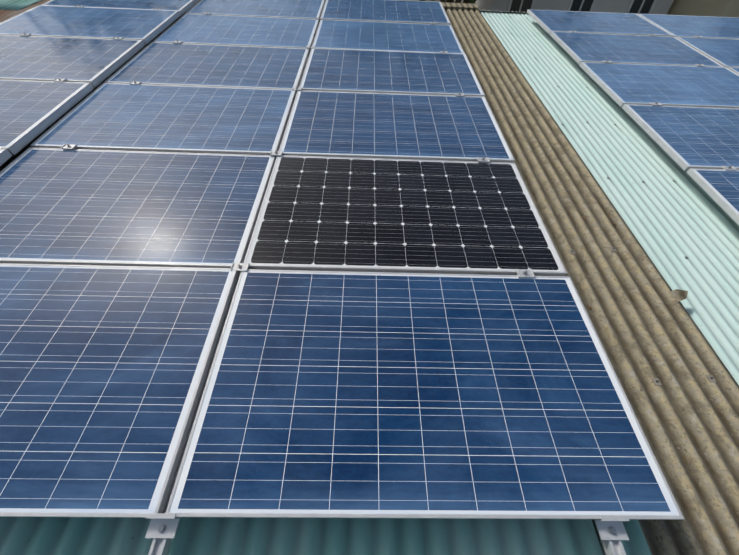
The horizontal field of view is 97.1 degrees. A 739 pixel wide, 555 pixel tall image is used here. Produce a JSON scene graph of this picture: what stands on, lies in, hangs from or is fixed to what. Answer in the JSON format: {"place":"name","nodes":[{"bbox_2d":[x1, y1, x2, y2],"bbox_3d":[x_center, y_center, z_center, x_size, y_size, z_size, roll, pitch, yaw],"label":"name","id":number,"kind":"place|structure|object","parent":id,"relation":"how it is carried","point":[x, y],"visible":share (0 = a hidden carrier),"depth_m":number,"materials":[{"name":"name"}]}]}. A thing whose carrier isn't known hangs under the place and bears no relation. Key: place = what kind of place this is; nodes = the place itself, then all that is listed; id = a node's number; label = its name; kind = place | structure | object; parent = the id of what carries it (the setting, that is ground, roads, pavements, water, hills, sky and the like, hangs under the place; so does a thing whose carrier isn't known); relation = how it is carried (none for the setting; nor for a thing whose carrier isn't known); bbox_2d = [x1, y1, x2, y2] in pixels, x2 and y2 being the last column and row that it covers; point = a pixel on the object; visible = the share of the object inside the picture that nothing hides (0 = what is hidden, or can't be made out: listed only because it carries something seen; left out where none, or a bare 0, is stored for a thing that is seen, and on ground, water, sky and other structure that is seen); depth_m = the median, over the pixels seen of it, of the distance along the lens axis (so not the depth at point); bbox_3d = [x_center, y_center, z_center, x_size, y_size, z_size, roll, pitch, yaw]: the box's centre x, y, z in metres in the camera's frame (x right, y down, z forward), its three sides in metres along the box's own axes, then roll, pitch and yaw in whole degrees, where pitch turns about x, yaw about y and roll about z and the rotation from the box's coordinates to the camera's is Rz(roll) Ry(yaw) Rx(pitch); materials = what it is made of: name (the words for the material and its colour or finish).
{"place":"outdoors","nodes":[
{"label":"outdoors","id":0,"kind":"place"},
{"bbox_2d":[424,0,475,3],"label":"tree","id":1,"kind":"object","parent":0,"point":[464,1],"visible":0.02,"depth_m":10.13,"materials":[{"name":"green plant"}]},
{"bbox_2d":[454,0,673,14],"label":"building","id":2,"kind":"structure","parent":0,"point":[643,6],"depth_m":11.74,"materials":[{"name":"grey concrete"}]},
{"bbox_2d":[454,16,687,463],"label":"roof litter leaves","id":3,"kind":"object","parent":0,"point":[589,307],"visible":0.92,"depth_m":2.12,"materials":[{"name":"brown plant"}]},
{"bbox_2d":[444,9,738,554],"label":"corrugated roof","id":4,"kind":"structure","parent":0,"point":[646,328],"depth_m":1.66,"materials":[{"name":"brown concrete"}]},
{"bbox_2d":[668,289,687,301],"bbox_3d":[1.663,0.102,1.755,0.090,0.049,0.080,1,52,-1],"label":"leaf","id":5,"kind":"object","parent":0,"point":[678,295],"visible":0.91,"depth_m":1.76,"materials":[{"name":"beige plant"}]},
{"bbox_2d":[667,0,738,16],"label":"building","id":6,"kind":"structure","parent":0,"point":[723,8],"depth_m":10.84,"materials":[{"name":"beige concrete"}]},
{"label":"ground","id":7,"kind":"structure","parent":0,"visible":0},
{"bbox_2d":[441,2,527,13],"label":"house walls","id":8,"kind":"structure","parent":7,"relation":"on","point":[462,6],"depth_m":5.04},
{"bbox_2d":[0,0,49,22],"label":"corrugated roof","id":9,"kind":"structure","parent":8,"relation":"on","point":[6,14],"depth_m":4.32,"materials":[{"name":"metal"}]},
{"bbox_2d":[0,0,40,10],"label":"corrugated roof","id":10,"kind":"structure","parent":9,"relation":"on","point":[17,5],"depth_m":4.51,"materials":[{"name":"teal metal"}]},
{"bbox_2d":[0,3,196,171],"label":"fibro cement roof","id":11,"kind":"object","parent":8,"relation":"on","point":[11,159],"depth_m":2.71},
{"bbox_2d":[0,517,651,554],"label":"corrugated roof","id":12,"kind":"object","parent":8,"relation":"attached to","point":[198,536],"visible":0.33,"depth_m":1.10,"materials":[{"name":"teal metal"}]},
{"bbox_2d":[480,10,738,384],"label":"corrugated roof","id":13,"kind":"structure","parent":8,"relation":"attached to","point":[671,224],"depth_m":2.44,"materials":[{"name":"teal metal"}]},
{"bbox_2d":[19,1,736,554],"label":"mounting brackets","id":14,"kind":"object","parent":13,"relation":"on","point":[161,531],"visible":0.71,"depth_m":1.05,"materials":[{"name":"metal"}]},
{"bbox_2d":[0,149,11,165],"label":"solar panel","id":15,"kind":"object","parent":14,"relation":"on","point":[5,155],"visible":0.96,"depth_m":2.07,"materials":[{"name":"glass"}]},
{"bbox_2d":[0,79,93,154],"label":"solar panel","id":16,"kind":"object","parent":14,"relation":"attached to","point":[30,110],"visible":0.98,"depth_m":2.44,"materials":[{"name":"glass"}]},
{"bbox_2d":[0,35,144,87],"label":"solar panel","id":17,"kind":"object","parent":14,"relation":"attached to","point":[95,62],"visible":1,"depth_m":3.00,"materials":[{"name":"glass"}]},
{"bbox_2d":[0,5,180,44],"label":"solar panel","id":18,"kind":"object","parent":14,"relation":"attached to","point":[146,26],"visible":0.92,"depth_m":3.58,"materials":[{"name":"glass"}]},
{"bbox_2d":[0,263,238,517],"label":"solar panel","id":19,"kind":"object","parent":14,"relation":"attached to","point":[103,371],"visible":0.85,"depth_m":1.26,"materials":[{"name":"glass"}]},
{"bbox_2d":[41,0,199,15],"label":"solar panel","id":20,"kind":"object","parent":14,"relation":"attached to","point":[182,7],"visible":0.67,"depth_m":4.05,"materials":[{"name":"glass"}]},
{"bbox_2d":[0,148,275,267],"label":"solar panel","id":21,"kind":"object","parent":14,"relation":"on","point":[115,208],"visible":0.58,"depth_m":1.87,"materials":[{"name":"glass"}]},
{"bbox_2d":[30,83,295,154],"bbox_3d":[-1.471,-1.257,2.542,1.650,0.035,0.990,1,52,-1],"label":"solar panel","id":22,"kind":"object","parent":14,"relation":"on","point":[174,118],"visible":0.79,"depth_m":2.47,"materials":[{"name":"glass"}]},
{"bbox_2d":[105,42,308,88],"bbox_3d":[-1.469,-2.053,3.160,1.650,0.038,0.990,1,52,-1],"label":"solar panel","id":23,"kind":"object","parent":14,"relation":"on","point":[181,64],"visible":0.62,"depth_m":3.10,"materials":[{"name":"glass"}]},
{"bbox_2d":[153,13,318,47],"bbox_3d":[-1.461,-2.853,3.779,1.650,0.036,0.990,1,52,-1],"label":"solar panel","id":24,"kind":"object","parent":14,"relation":"on","point":[243,30],"visible":0.77,"depth_m":3.73,"materials":[{"name":"glass"}]},
{"bbox_2d":[186,0,325,18],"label":"solar panel","id":25,"kind":"object","parent":14,"relation":"attached to","point":[308,9],"visible":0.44,"depth_m":4.28,"materials":[{"name":"glass"}]},
{"bbox_2d":[320,0,450,24],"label":"solar panel","id":26,"kind":"object","parent":14,"relation":"on","point":[409,11],"visible":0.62,"depth_m":4.36,"materials":[{"name":"glass"}]},
{"bbox_2d":[312,19,464,53],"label":"solar panel","id":27,"kind":"object","parent":14,"relation":"on","point":[371,35],"visible":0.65,"depth_m":3.78,"materials":[{"name":"glass"}]},
{"bbox_2d":[299,48,484,95],"bbox_3d":[0.205,-2.020,3.198,1.650,0.036,0.990,1,52,-1],"label":"solar panel","id":28,"kind":"object","parent":14,"relation":"attached to","point":[378,71],"visible":0.79,"depth_m":3.13,"materials":[{"name":"glass"}]},
{"bbox_2d":[279,90,514,162],"bbox_3d":[0.195,-1.219,2.582,1.650,0.038,0.990,1,52,-1],"label":"solar panel","id":29,"kind":"object","parent":14,"relation":"attached to","point":[389,125],"visible":0.81,"depth_m":2.51,"materials":[{"name":"glass"}]},
{"bbox_2d":[243,155,566,275],"bbox_3d":[0.190,-0.420,1.968,1.650,0.036,0.990,1,52,-2],"label":"solar panel","id":30,"kind":"object","parent":14,"relation":"on","point":[321,213],"visible":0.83,"depth_m":1.88,"materials":[{"name":"glass"}]},
{"bbox_2d":[166,269,683,519],"bbox_3d":[0.190,0.378,1.346,1.650,0.035,0.990,1,52,-1],"label":"solar panel","id":31,"kind":"object","parent":14,"relation":"attached to","point":[336,394],"visible":0.96,"depth_m":1.23,"materials":[{"name":"glass"}]},
{"bbox_2d":[592,519,604,554],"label":"pv cable","id":32,"kind":"object","parent":14,"relation":"attached to","point":[598,537],"visible":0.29,"depth_m":1.08,"materials":[{"name":"black rubber"}]},
{"bbox_2d":[527,9,673,36],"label":"solar panel","id":33,"kind":"object","parent":14,"relation":"attached to","point":[547,21],"visible":0.88,"depth_m":4.54,"materials":[{"name":"glass"}]},
{"bbox_2d":[550,31,723,66],"bbox_3d":[3.172,-2.774,3.968,1.650,0.035,0.990,1,52,-1],"label":"solar panel","id":34,"kind":"object","parent":14,"relation":"on","point":[578,47],"visible":0.85,"depth_m":3.92,"materials":[{"name":"glass"}]},
{"bbox_2d":[579,62,738,107],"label":"solar panel","id":35,"kind":"object","parent":14,"relation":"on","point":[620,84],"visible":0.94,"depth_m":3.32,"materials":[{"name":"glass"}]},
{"bbox_2d":[622,104,738,170],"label":"solar panel","id":36,"kind":"object","parent":14,"relation":"on","point":[685,138],"visible":1,"depth_m":2.73,"materials":[{"name":"glass"}]},
{"bbox_2d":[638,14,738,38],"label":"solar panel","id":37,"kind":"object","parent":14,"relation":"attached to","point":[702,26],"visible":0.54,"depth_m":4.62,"materials":[{"name":"glass"}]},
{"bbox_2d":[676,37,738,67],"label":"solar panel","id":38,"kind":"object","parent":14,"relation":"on","point":[723,52],"visible":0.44,"depth_m":4.04,"materials":[{"name":"glass"}]},
{"bbox_2d":[687,168,738,224],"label":"solar panel","id":39,"kind":"object","parent":14,"relation":"on","point":[720,187],"visible":1,"depth_m":2.27,"materials":[{"name":"glass"}]},
{"bbox_2d":[727,67,738,74],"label":"solar panel","id":40,"kind":"object","parent":14,"relation":"on","point":[735,69],"visible":0.38,"depth_m":3.62,"materials":[{"name":"glass"}]},
{"bbox_2d":[471,16,716,385],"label":"roof screws","id":41,"kind":"object","parent":13,"relation":"on","point":[710,378],"visible":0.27,"depth_m":1.93,"materials":[{"name":"metal"}]}
]}

